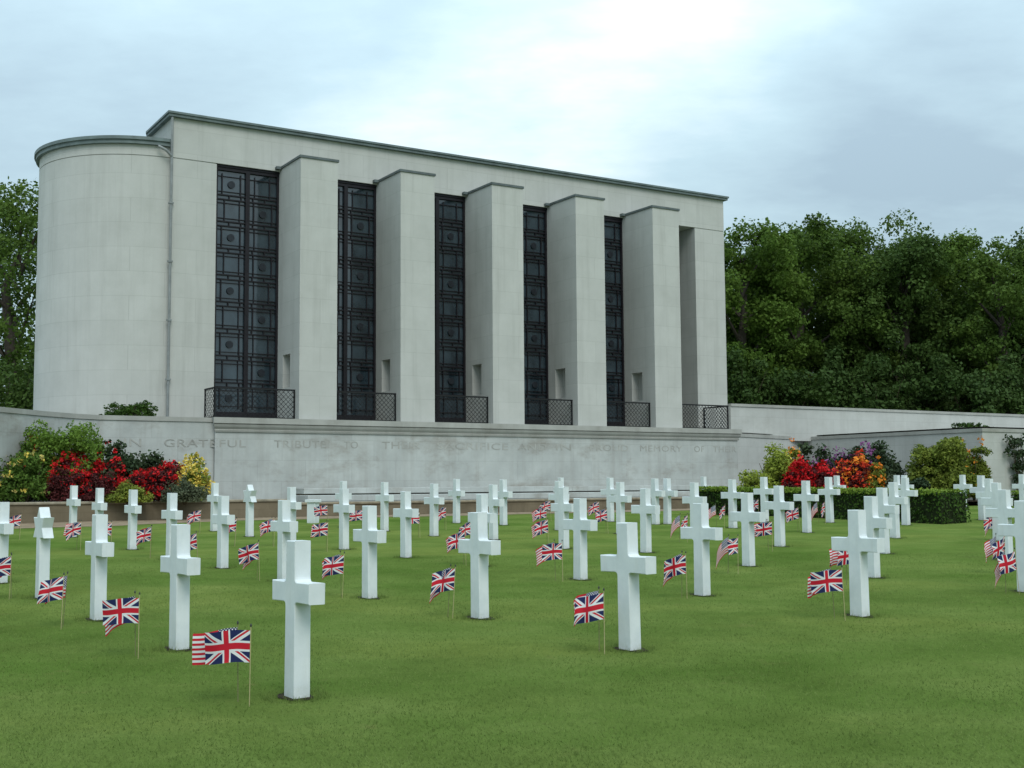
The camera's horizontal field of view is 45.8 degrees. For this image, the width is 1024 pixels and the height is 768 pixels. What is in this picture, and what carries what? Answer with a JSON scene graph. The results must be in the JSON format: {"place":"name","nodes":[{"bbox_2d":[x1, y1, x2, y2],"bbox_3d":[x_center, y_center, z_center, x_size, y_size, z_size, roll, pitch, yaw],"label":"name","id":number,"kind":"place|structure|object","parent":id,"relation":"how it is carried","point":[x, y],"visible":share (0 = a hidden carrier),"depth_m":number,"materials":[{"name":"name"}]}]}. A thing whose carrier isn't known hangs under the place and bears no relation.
{"place":"outdoors","nodes":[
{"label":"outdoors","id":0,"kind":"place"},
{"bbox_2d":[14,509,689,528],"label":"gravel path","id":1,"kind":"structure","parent":0,"point":[83,524],"depth_m":29.36,"materials":[{"name":"beige gravel"}]},
{"bbox_2d":[296,496,681,501],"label":"platform ground","id":2,"kind":"structure","parent":0,"point":[460,499],"depth_m":37.10,"materials":[{"name":"grey stone"}]},
{"bbox_2d":[296,491,689,500],"bbox_3d":[0.937,3.600,39.217,16.500,0.170,1.170,2,-6,-31],"label":"stone step","id":3,"kind":"object","parent":2,"relation":"on","point":[370,497],"visible":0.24,"depth_m":37.15,"materials":[{"name":"grey stone"}]},
{"bbox_2d":[296,485,716,494],"bbox_3d":[0.428,3.562,39.958,15.800,0.375,0.855,2,-6,-31],"label":"stone bench","id":4,"kind":"object","parent":2,"relation":"on","point":[413,490],"visible":0.43,"depth_m":38.44,"materials":[{"name":"grey stone"}]},
{"bbox_2d":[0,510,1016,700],"bbox_3d":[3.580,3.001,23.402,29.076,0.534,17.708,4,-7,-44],"label":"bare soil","id":5,"kind":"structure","parent":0,"point":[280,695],"depth_m":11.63,"materials":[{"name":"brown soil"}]},
{"bbox_2d":[0,504,1023,767],"bbox_3d":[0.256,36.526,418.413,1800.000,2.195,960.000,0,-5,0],"label":"lawn","id":6,"kind":"structure","parent":0,"point":[916,540],"depth_m":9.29,"materials":[{"name":"green plant"}]},
{"bbox_2d":[0,502,13,582],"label":"cross headstone","id":7,"kind":"object","parent":6,"relation":"on","point":[6,528],"visible":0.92,"depth_m":15.08,"materials":[{"name":"white stone"}]},
{"bbox_2d":[33,507,53,597],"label":"star headstone","id":8,"kind":"object","parent":6,"relation":"on","point":[43,522],"visible":0.89,"depth_m":13.40,"materials":[{"name":"white stone"}]},
{"bbox_2d":[37,573,64,626],"bbox_3d":[-4.183,1.998,11.025,0.258,0.570,0.082,-2,-5,16],"label":"union flag","id":9,"kind":"object","parent":6,"relation":"on","point":[51,590],"visible":1,"depth_m":11.01,"materials":[{"name":"fabric"}]},
{"bbox_2d":[85,514,113,619],"bbox_3d":[-3.967,1.831,11.645,0.115,1.150,0.542,3,-6,-36],"label":"cross headstone","id":10,"kind":"object","parent":6,"relation":"on","point":[99,548],"visible":0.94,"depth_m":11.59,"materials":[{"name":"white stone"}]},
{"bbox_2d":[0,407,213,501],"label":"retaining wall","id":11,"kind":"structure","parent":6,"relation":"on","point":[153,433],"depth_m":33.97,"materials":[{"name":"stone"}]},
{"bbox_2d":[102,592,139,656],"bbox_3d":[-3.017,1.889,9.337,0.289,0.570,0.058,0,-6,-1],"label":"union flag","id":12,"kind":"object","parent":6,"relation":"on","point":[121,610],"visible":1,"depth_m":9.36,"materials":[{"name":"fabric"}]},
{"bbox_2d":[124,490,141,549],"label":"cross headstone","id":13,"kind":"object","parent":6,"relation":"on","point":[132,508],"visible":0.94,"depth_m":20.37,"materials":[{"name":"white stone"}]},
{"bbox_2d":[9,499,286,523],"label":"edging wall","id":14,"kind":"structure","parent":6,"relation":"on","point":[114,511],"depth_m":30.00,"materials":[{"name":"brown stone"}]},
{"bbox_2d":[104,480,154,504],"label":"cushion plant","id":15,"kind":"object","parent":14,"relation":"on","point":[121,495],"visible":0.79,"depth_m":29.45,"materials":[{"name":"green plant"}]},
{"bbox_2d":[161,493,182,555],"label":"cross headstone","id":16,"kind":"object","parent":6,"relation":"on","point":[171,514],"visible":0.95,"depth_m":18.37,"materials":[{"name":"white stone"}]},
{"bbox_2d":[160,524,200,649],"bbox_3d":[-2.693,1.716,9.827,0.115,1.150,0.542,3,-6,-38],"label":"cross headstone","id":17,"kind":"object","parent":6,"relation":"on","point":[180,564],"visible":0.94,"depth_m":9.78,"materials":[{"name":"white stone"}]},
{"bbox_2d":[192,621,238,701],"bbox_3d":[-1.869,1.785,7.640,0.290,0.570,0.060,0,-4,-7],"label":"striped flag","id":18,"kind":"object","parent":6,"relation":"on","point":[198,649],"visible":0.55,"depth_m":7.65,"materials":[{"name":"fabric"}]},
{"bbox_2d":[212,496,234,568],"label":"cross headstone","id":19,"kind":"object","parent":6,"relation":"on","point":[223,519],"visible":0.94,"depth_m":16.86,"materials":[{"name":"white stone"}]},
{"bbox_2d":[205,624,251,706],"bbox_3d":[-1.771,1.775,7.531,0.297,0.570,0.058,0,-5,4],"label":"union flag","id":20,"kind":"object","parent":6,"relation":"on","point":[228,646],"visible":1,"depth_m":7.55,"materials":[{"name":"fabric"}]},
{"bbox_2d":[243,485,256,536],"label":"star headstone","id":21,"kind":"object","parent":6,"relation":"on","point":[249,495],"visible":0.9,"depth_m":23.44,"materials":[{"name":"white stone"}]},
{"bbox_2d":[270,500,297,578],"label":"cross headstone","id":22,"kind":"object","parent":6,"relation":"on","point":[284,526],"visible":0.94,"depth_m":15.10,"materials":[{"name":"white stone"}]},
{"bbox_2d":[272,540,324,698],"bbox_3d":[-1.387,1.592,7.848,0.115,1.150,0.542,4,-7,-36],"label":"cross headstone","id":23,"kind":"object","parent":6,"relation":"on","point":[298,591],"visible":0.98,"depth_m":7.80,"materials":[{"name":"white stone"}]},
{"bbox_2d":[333,489,354,549],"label":"cross headstone","id":24,"kind":"object","parent":6,"relation":"on","point":[343,508],"visible":0.95,"depth_m":20.06,"materials":[{"name":"white stone"}]},
{"bbox_2d":[353,506,385,598],"bbox_3d":[-1.555,1.906,13.236,0.115,1.150,0.542,3,-5,-36],"label":"cross headstone","id":25,"kind":"object","parent":6,"relation":"on","point":[369,535],"visible":0.95,"depth_m":13.19,"materials":[{"name":"white stone"}]},
{"bbox_2d":[375,482,393,530],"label":"cross headstone","id":26,"kind":"object","parent":6,"relation":"on","point":[384,498],"visible":0.95,"depth_m":24.86,"materials":[{"name":"white stone"}]},
{"bbox_2d":[393,491,418,557],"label":"cross headstone","id":27,"kind":"object","parent":6,"relation":"on","point":[405,512],"visible":0.95,"depth_m":18.39,"materials":[{"name":"white stone"}]},
{"bbox_2d":[124,417,741,498],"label":"retaining wall","id":28,"kind":"structure","parent":6,"relation":"on","point":[270,458],"depth_m":39.08,"materials":[{"name":"stone"}]},
{"bbox_2d":[424,484,443,535],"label":"cross headstone","id":29,"kind":"object","parent":6,"relation":"on","point":[434,500],"visible":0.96,"depth_m":23.22,"materials":[{"name":"white stone"}]},
{"bbox_2d":[431,564,455,617],"bbox_3d":[-0.647,2.006,11.580,0.251,0.569,0.081,-1,-5,12],"label":"union flag","id":30,"kind":"object","parent":6,"relation":"on","point":[445,583],"visible":0.99,"depth_m":11.58,"materials":[{"name":"fabric"}]},
{"bbox_2d":[458,512,500,618],"bbox_3d":[-0.310,1.800,11.558,0.115,1.150,0.542,3,-6,-37],"label":"cross headstone","id":31,"kind":"object","parent":6,"relation":"on","point":[478,546],"visible":0.95,"depth_m":11.51,"materials":[{"name":"white stone"}]},
{"bbox_2d":[296,497,689,516],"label":"edging wall","id":32,"kind":"structure","parent":6,"relation":"on","point":[513,505],"depth_m":34.92,"materials":[{"name":"brown stone"}]},
{"bbox_2d":[488,485,503,539],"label":"cross headstone","id":33,"kind":"object","parent":6,"relation":"on","point":[494,502],"visible":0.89,"depth_m":22.15,"materials":[{"name":"white stone"}]},
{"bbox_2d":[551,487,572,548],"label":"cross headstone","id":34,"kind":"object","parent":6,"relation":"on","point":[563,507],"visible":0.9,"depth_m":19.89,"materials":[{"name":"white stone"}]},
{"bbox_2d":[563,498,597,579],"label":"cross headstone","id":35,"kind":"object","parent":6,"relation":"on","point":[580,524],"visible":0.98,"depth_m":14.99,"materials":[{"name":"white stone"}]},
{"bbox_2d":[574,588,604,652],"bbox_3d":[0.605,1.872,9.437,0.242,0.570,0.083,-1,-5,8],"label":"union flag","id":36,"kind":"object","parent":6,"relation":"on","point":[589,608],"visible":0.98,"depth_m":9.43,"materials":[{"name":"fabric"}]},
{"bbox_2d":[609,482,631,533],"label":"cross headstone","id":37,"kind":"object","parent":6,"relation":"on","point":[620,498],"visible":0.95,"depth_m":23.50,"materials":[{"name":"white stone"}]},
{"bbox_2d":[600,522,655,650],"bbox_3d":[0.928,1.680,9.645,0.115,1.150,0.542,3,-6,-37],"label":"cross headstone","id":38,"kind":"object","parent":6,"relation":"on","point":[628,564],"visible":0.97,"depth_m":9.60,"materials":[{"name":"white stone"}]},
{"bbox_2d":[631,488,659,552],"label":"cross headstone","id":39,"kind":"object","parent":6,"relation":"on","point":[645,509],"visible":0.97,"depth_m":19.00,"materials":[{"name":"white stone"}]},
{"bbox_2d":[663,478,677,523],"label":"cross headstone","id":40,"kind":"object","parent":6,"relation":"on","point":[669,493],"visible":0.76,"depth_m":26.62,"materials":[{"name":"white stone"}]},
{"bbox_2d":[664,551,686,586],"bbox_3d":[1.739,2.065,12.881,0.251,0.570,0.092,-1,-2,2],"label":"union flag","id":41,"kind":"object","parent":6,"relation":"on","point":[675,566],"visible":0.98,"depth_m":12.91,"materials":[{"name":"fabric"}]},
{"bbox_2d":[680,503,722,595],"bbox_3d":[2.076,1.883,13.266,0.115,1.150,0.542,3,-6,-36],"label":"cross headstone","id":42,"kind":"object","parent":6,"relation":"on","point":[701,533],"visible":0.97,"depth_m":13.22,"materials":[{"name":"white stone"}]},
{"bbox_2d":[721,479,743,527],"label":"cross headstone","id":43,"kind":"object","parent":6,"relation":"on","point":[732,495],"visible":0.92,"depth_m":25.06,"materials":[{"name":"white stone"}]},
{"bbox_2d":[730,493,764,565],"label":"cross headstone","id":44,"kind":"object","parent":6,"relation":"on","point":[747,516],"visible":0.98,"depth_m":16.61,"materials":[{"name":"white stone"}]},
{"bbox_2d":[764,486,793,546],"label":"cross headstone","id":45,"kind":"object","parent":6,"relation":"on","point":[779,505],"visible":0.94,"depth_m":20.03,"materials":[{"name":"white stone"}]},
{"bbox_2d":[793,481,818,532],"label":"cross headstone","id":46,"kind":"object","parent":6,"relation":"on","point":[805,497],"visible":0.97,"depth_m":23.48,"materials":[{"name":"white stone"}]},
{"bbox_2d":[810,565,845,620],"bbox_3d":[2.918,1.961,11.189,0.298,0.570,0.058,-3,-5,6],"label":"union flag","id":47,"kind":"object","parent":6,"relation":"on","point":[826,581],"visible":0.97,"depth_m":11.21,"materials":[{"name":"fabric"}]},
{"bbox_2d":[818,477,839,522],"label":"cross headstone","id":48,"kind":"object","parent":6,"relation":"on","point":[828,491],"visible":0.97,"depth_m":26.77,"materials":[{"name":"white stone"}]},
{"bbox_2d":[689,486,971,523],"bbox_3d":[7.326,3.003,29.197,1.191,1.153,7.777,3,-6,-35],"label":"clipped hedge","id":49,"kind":"object","parent":6,"relation":"on","point":[937,506],"visible":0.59,"depth_m":27.52,"materials":[{"name":"green plant"}]},
{"bbox_2d":[831,510,884,616],"bbox_3d":[3.291,1.773,11.518,0.115,1.150,0.542,4,-7,-36],"label":"cross headstone","id":50,"kind":"object","parent":6,"relation":"on","point":[857,544],"visible":0.98,"depth_m":11.47,"materials":[{"name":"white stone"}]},
{"bbox_2d":[864,496,891,577],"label":"cross headstone","id":51,"kind":"object","parent":6,"relation":"on","point":[875,522],"visible":0.69,"depth_m":14.97,"materials":[{"name":"white stone"}]},
{"bbox_2d":[738,428,1023,503],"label":"retaining wall","id":52,"kind":"structure","parent":6,"relation":"on","point":[752,453],"depth_m":46.11,"materials":[{"name":"stone"}]},
{"bbox_2d":[876,488,899,553],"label":"cross headstone","id":53,"kind":"object","parent":6,"relation":"on","point":[885,509],"visible":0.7,"depth_m":18.49,"materials":[{"name":"white stone"}]},
{"bbox_2d":[888,482,907,537],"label":"cross headstone","id":54,"kind":"object","parent":6,"relation":"on","point":[894,498],"visible":0.7,"depth_m":21.81,"materials":[{"name":"white stone"}]},
{"bbox_2d":[898,478,917,524],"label":"cross headstone","id":55,"kind":"object","parent":6,"relation":"on","point":[905,491],"visible":0.8,"depth_m":25.66,"materials":[{"name":"white stone"}]},
{"bbox_2d":[981,483,1012,540],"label":"cross headstone","id":56,"kind":"object","parent":6,"relation":"on","point":[992,501],"visible":0.53,"depth_m":21.03,"materials":[{"name":"white stone"}]},
{"bbox_2d":[985,490,1014,555],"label":"cross headstone","id":57,"kind":"object","parent":6,"relation":"on","point":[1003,513],"visible":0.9,"depth_m":17.18,"materials":[{"name":"white stone"}]},
{"bbox_2d":[998,501,1023,591],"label":"cross headstone","id":58,"kind":"object","parent":6,"relation":"on","point":[1016,529],"visible":0.96,"depth_m":13.36,"materials":[{"name":"white stone"}]},
{"bbox_2d":[1002,433,1023,490],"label":"climbing plant","id":59,"kind":"object","parent":6,"relation":"on","point":[1013,442],"visible":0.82,"depth_m":43.65,"materials":[{"name":"green plant"}]},
{"bbox_2d":[0,0,1023,402],"label":"sky","id":60,"kind":"structure","parent":0,"point":[787,111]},
{"bbox_2d":[742,427,1023,434],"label":"terrace floor","id":61,"kind":"structure","parent":0,"point":[916,430],"depth_m":46.50,"materials":[{"name":"grey stone"}]},
{"bbox_2d":[99,400,158,415],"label":"box shrub","id":62,"kind":"object","parent":61,"relation":"on","point":[140,408],"visible":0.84,"depth_m":34.81,"materials":[{"name":"green plant"}]},
{"bbox_2d":[33,110,728,428],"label":"memorial building","id":63,"kind":"structure","parent":61,"relation":"on","point":[192,265],"depth_m":39.39,"materials":[{"name":"stone"}]},
{"bbox_2d":[214,164,279,417],"bbox_3d":[-8.374,-2.835,38.226,2.084,8.073,0.130,2,-6,-31],"label":"window","id":64,"kind":"structure","parent":63,"relation":"in","point":[247,199],"depth_m":38.26,"materials":[{"name":"black glass"}]},
{"bbox_2d":[337,180,376,419],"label":"window","id":65,"kind":"structure","parent":63,"relation":"in","point":[356,236],"depth_m":40.23,"materials":[{"name":"black glass"}]},
{"bbox_2d":[434,193,465,421],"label":"window","id":66,"kind":"structure","parent":63,"relation":"in","point":[449,210],"depth_m":42.07,"materials":[{"name":"black glass"}]},
{"bbox_2d":[523,205,548,423],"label":"window","id":67,"kind":"structure","parent":63,"relation":"in","point":[534,218],"depth_m":43.90,"materials":[{"name":"black glass"}]},
{"bbox_2d":[604,216,624,425],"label":"window","id":68,"kind":"structure","parent":63,"relation":"in","point":[613,244],"depth_m":45.74,"materials":[{"name":"brown metal"}]},
{"bbox_2d":[727,403,1023,440],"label":"parapet wall","id":69,"kind":"structure","parent":61,"relation":"on","point":[802,423],"depth_m":51.12,"materials":[{"name":"stone"}]},
{"label":"flower bed soil","id":70,"kind":"structure","parent":0,"visible":0},
{"bbox_2d":[736,442,796,486],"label":"green bush","id":71,"kind":"object","parent":70,"relation":"on","point":[775,468],"visible":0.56,"depth_m":42.23,"materials":[{"name":"green plant"}]},
{"bbox_2d":[781,454,818,487],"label":"flowering shrub","id":72,"kind":"object","parent":70,"relation":"on","point":[799,474],"visible":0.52,"depth_m":41.27,"materials":[{"name":"red plant"}]},
{"bbox_2d":[796,442,848,469],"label":"flowering shrub","id":73,"kind":"object","parent":70,"relation":"on","point":[806,449],"visible":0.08,"depth_m":43.54,"materials":[{"name":"green plant"}]},
{"bbox_2d":[810,459,848,487],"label":"flowering shrub","id":74,"kind":"object","parent":70,"relation":"on","point":[823,471],"visible":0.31,"depth_m":41.15,"materials":[{"name":"red plant"}]},
{"bbox_2d":[832,448,872,488],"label":"flowering shrub","id":75,"kind":"object","parent":70,"relation":"on","point":[854,469],"visible":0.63,"depth_m":41.36,"materials":[{"name":"orange plant"}]},
{"bbox_2d":[824,440,882,469],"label":"flowering shrub","id":76,"kind":"object","parent":70,"relation":"on","point":[870,459],"visible":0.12,"depth_m":42.98,"materials":[{"name":"purple plant"}]},
{"bbox_2d":[859,455,886,488],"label":"flowering shrub","id":77,"kind":"object","parent":70,"relation":"on","point":[878,479],"visible":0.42,"depth_m":41.08,"materials":[{"name":"orange plant"}]},
{"bbox_2d":[866,440,907,481],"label":"flowering shrub","id":78,"kind":"object","parent":70,"relation":"on","point":[891,466],"visible":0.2,"depth_m":42.68,"materials":[{"name":"green plant"}]},
{"bbox_2d":[905,436,976,495],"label":"green bush","id":79,"kind":"object","parent":70,"relation":"on","point":[944,463],"visible":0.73,"depth_m":41.02,"materials":[{"name":"green plant"}]},
{"bbox_2d":[961,436,992,501],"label":"flowering shrub","id":80,"kind":"object","parent":70,"relation":"on","point":[979,467],"visible":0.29,"depth_m":41.94,"materials":[{"name":"green plant"}]},
{"label":"far ground","id":81,"kind":"structure","parent":0,"visible":0},
{"bbox_2d":[0,356,33,409],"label":"evergreen bush","id":82,"kind":"object","parent":81,"relation":"on","point":[21,397],"visible":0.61,"depth_m":43.67,"materials":[{"name":"green plant"}]},
{"bbox_2d":[0,176,38,405],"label":"oak tree","id":83,"kind":"object","parent":81,"relation":"on","point":[9,326],"visible":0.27,"depth_m":51.50,"materials":[{"name":"green plant"}]},
{"bbox_2d":[726,346,796,404],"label":"understory bush","id":84,"kind":"object","parent":81,"relation":"on","point":[740,389],"visible":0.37,"depth_m":61.36,"materials":[{"name":"green plant"}]},
{"bbox_2d":[724,216,820,406],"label":"oak tree","id":85,"kind":"object","parent":81,"relation":"on","point":[767,326],"visible":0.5,"depth_m":65.64,"materials":[{"name":"green plant"}]},
{"bbox_2d":[749,366,838,406],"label":"understory bush","id":86,"kind":"object","parent":81,"relation":"on","point":[794,390],"visible":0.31,"depth_m":62.39,"materials":[{"name":"green plant"}]},
{"bbox_2d":[727,211,892,399],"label":"oak tree","id":87,"kind":"object","parent":81,"relation":"on","point":[816,245],"visible":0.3,"depth_m":68.48,"materials":[{"name":"green plant"}]},
{"bbox_2d":[791,346,875,407],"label":"understory bush","id":88,"kind":"object","parent":81,"relation":"on","point":[833,363],"visible":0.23,"depth_m":64.90,"materials":[{"name":"green plant"}]},
{"bbox_2d":[792,209,939,407],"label":"oak tree","id":89,"kind":"object","parent":81,"relation":"on","point":[856,237],"visible":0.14,"depth_m":72.98,"materials":[{"name":"green plant"}]},
{"bbox_2d":[825,352,936,410],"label":"understory bush","id":90,"kind":"object","parent":81,"relation":"on","point":[888,400],"visible":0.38,"depth_m":63.57,"materials":[{"name":"green plant"}]},
{"bbox_2d":[823,231,992,409],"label":"oak tree","id":91,"kind":"object","parent":81,"relation":"on","point":[914,261],"visible":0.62,"depth_m":68.76,"materials":[{"name":"green plant"}]},
{"bbox_2d":[874,353,978,411],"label":"understory bush","id":92,"kind":"object","parent":81,"relation":"on","point":[908,371],"visible":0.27,"depth_m":65.57,"materials":[{"name":"green plant"}]},
{"bbox_2d":[884,228,1023,406],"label":"oak tree","id":93,"kind":"object","parent":81,"relation":"on","point":[962,245],"visible":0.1,"depth_m":74.41,"materials":[{"name":"green plant"}]},
{"bbox_2d":[915,236,1023,413],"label":"oak tree","id":94,"kind":"object","parent":81,"relation":"on","point":[988,269],"visible":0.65,"depth_m":67.76,"materials":[{"name":"green plant"}]},
{"bbox_2d":[915,354,1023,414],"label":"understory bush","id":95,"kind":"object","parent":81,"relation":"on","point":[981,388],"visible":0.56,"depth_m":61.87,"materials":[{"name":"green plant"}]},
{"bbox_2d":[961,344,1023,413],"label":"understory bush","id":96,"kind":"object","parent":81,"relation":"on","point":[1010,372],"visible":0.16,"depth_m":63.54,"materials":[{"name":"green plant"}]},
{"bbox_2d":[969,226,1023,371],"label":"oak tree","id":97,"kind":"object","parent":81,"relation":"on","point":[1019,246],"visible":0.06,"depth_m":72.42,"materials":[{"name":"green plant"}]},
{"label":"flower bed soil","id":98,"kind":"structure","parent":0,"visible":0},
{"bbox_2d":[0,444,59,501],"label":"flowering shrub","id":99,"kind":"object","parent":98,"relation":"on","point":[17,479],"visible":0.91,"depth_m":29.47,"materials":[{"name":"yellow plant"}]},
{"bbox_2d":[8,419,107,498],"bbox_3d":[-11.342,1.968,30.658,2.471,2.194,2.128,0,-5,0],"label":"green bush","id":100,"kind":"object","parent":98,"relation":"on","point":[87,445],"visible":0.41,"depth_m":30.26,"materials":[{"name":"green plant"}]},
{"bbox_2d":[44,460,87,501],"bbox_3d":[-10.902,2.418,29.698,1.145,1.133,0.790,0,-5,0],"label":"heather","id":101,"kind":"object","parent":98,"relation":"on","point":[57,487],"visible":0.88,"depth_m":29.56,"materials":[{"name":"red plant"}]},
{"bbox_2d":[43,451,117,501],"bbox_3d":[-10.773,2.339,30.391,1.876,1.408,1.602,0,-5,0],"label":"flowering shrub","id":102,"kind":"object","parent":98,"relation":"on","point":[69,462],"visible":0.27,"depth_m":30.10,"materials":[{"name":"red plant"}]},
{"bbox_2d":[78,468,118,500],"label":"heather","id":103,"kind":"object","parent":98,"relation":"on","point":[106,483],"visible":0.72,"depth_m":29.60,"materials":[{"name":"red plant"}]},
{"bbox_2d":[96,439,165,498],"bbox_3d":[-9.732,2.237,30.894,2.034,1.679,1.717,0,-5,0],"label":"flowering shrub","id":104,"kind":"object","parent":98,"relation":"on","point":[130,463],"visible":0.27,"depth_m":30.81,"materials":[{"name":"green plant"}]},
{"bbox_2d":[139,459,184,501],"bbox_3d":[-8.929,2.462,30.489,1.492,1.153,1.215,0,-5,0],"label":"flowering shrub","id":105,"kind":"object","parent":98,"relation":"on","point":[155,478],"visible":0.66,"depth_m":30.18,"materials":[{"name":"red plant"}]},
{"bbox_2d":[160,474,210,504],"bbox_3d":[-7.967,2.592,29.732,1.320,0.765,0.876,0,-5,0],"label":"shrub","id":106,"kind":"object","parent":98,"relation":"on","point":[186,491],"visible":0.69,"depth_m":29.60,"materials":[{"name":"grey plant"}]},
{"bbox_2d":[163,452,215,501],"bbox_3d":[-8.333,2.397,30.967,1.527,1.354,1.455,-4,-6,35],"label":"flowering shrub","id":107,"kind":"object","parent":98,"relation":"on","point":[195,476],"visible":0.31,"depth_m":30.77,"materials":[{"name":"yellow plant"}]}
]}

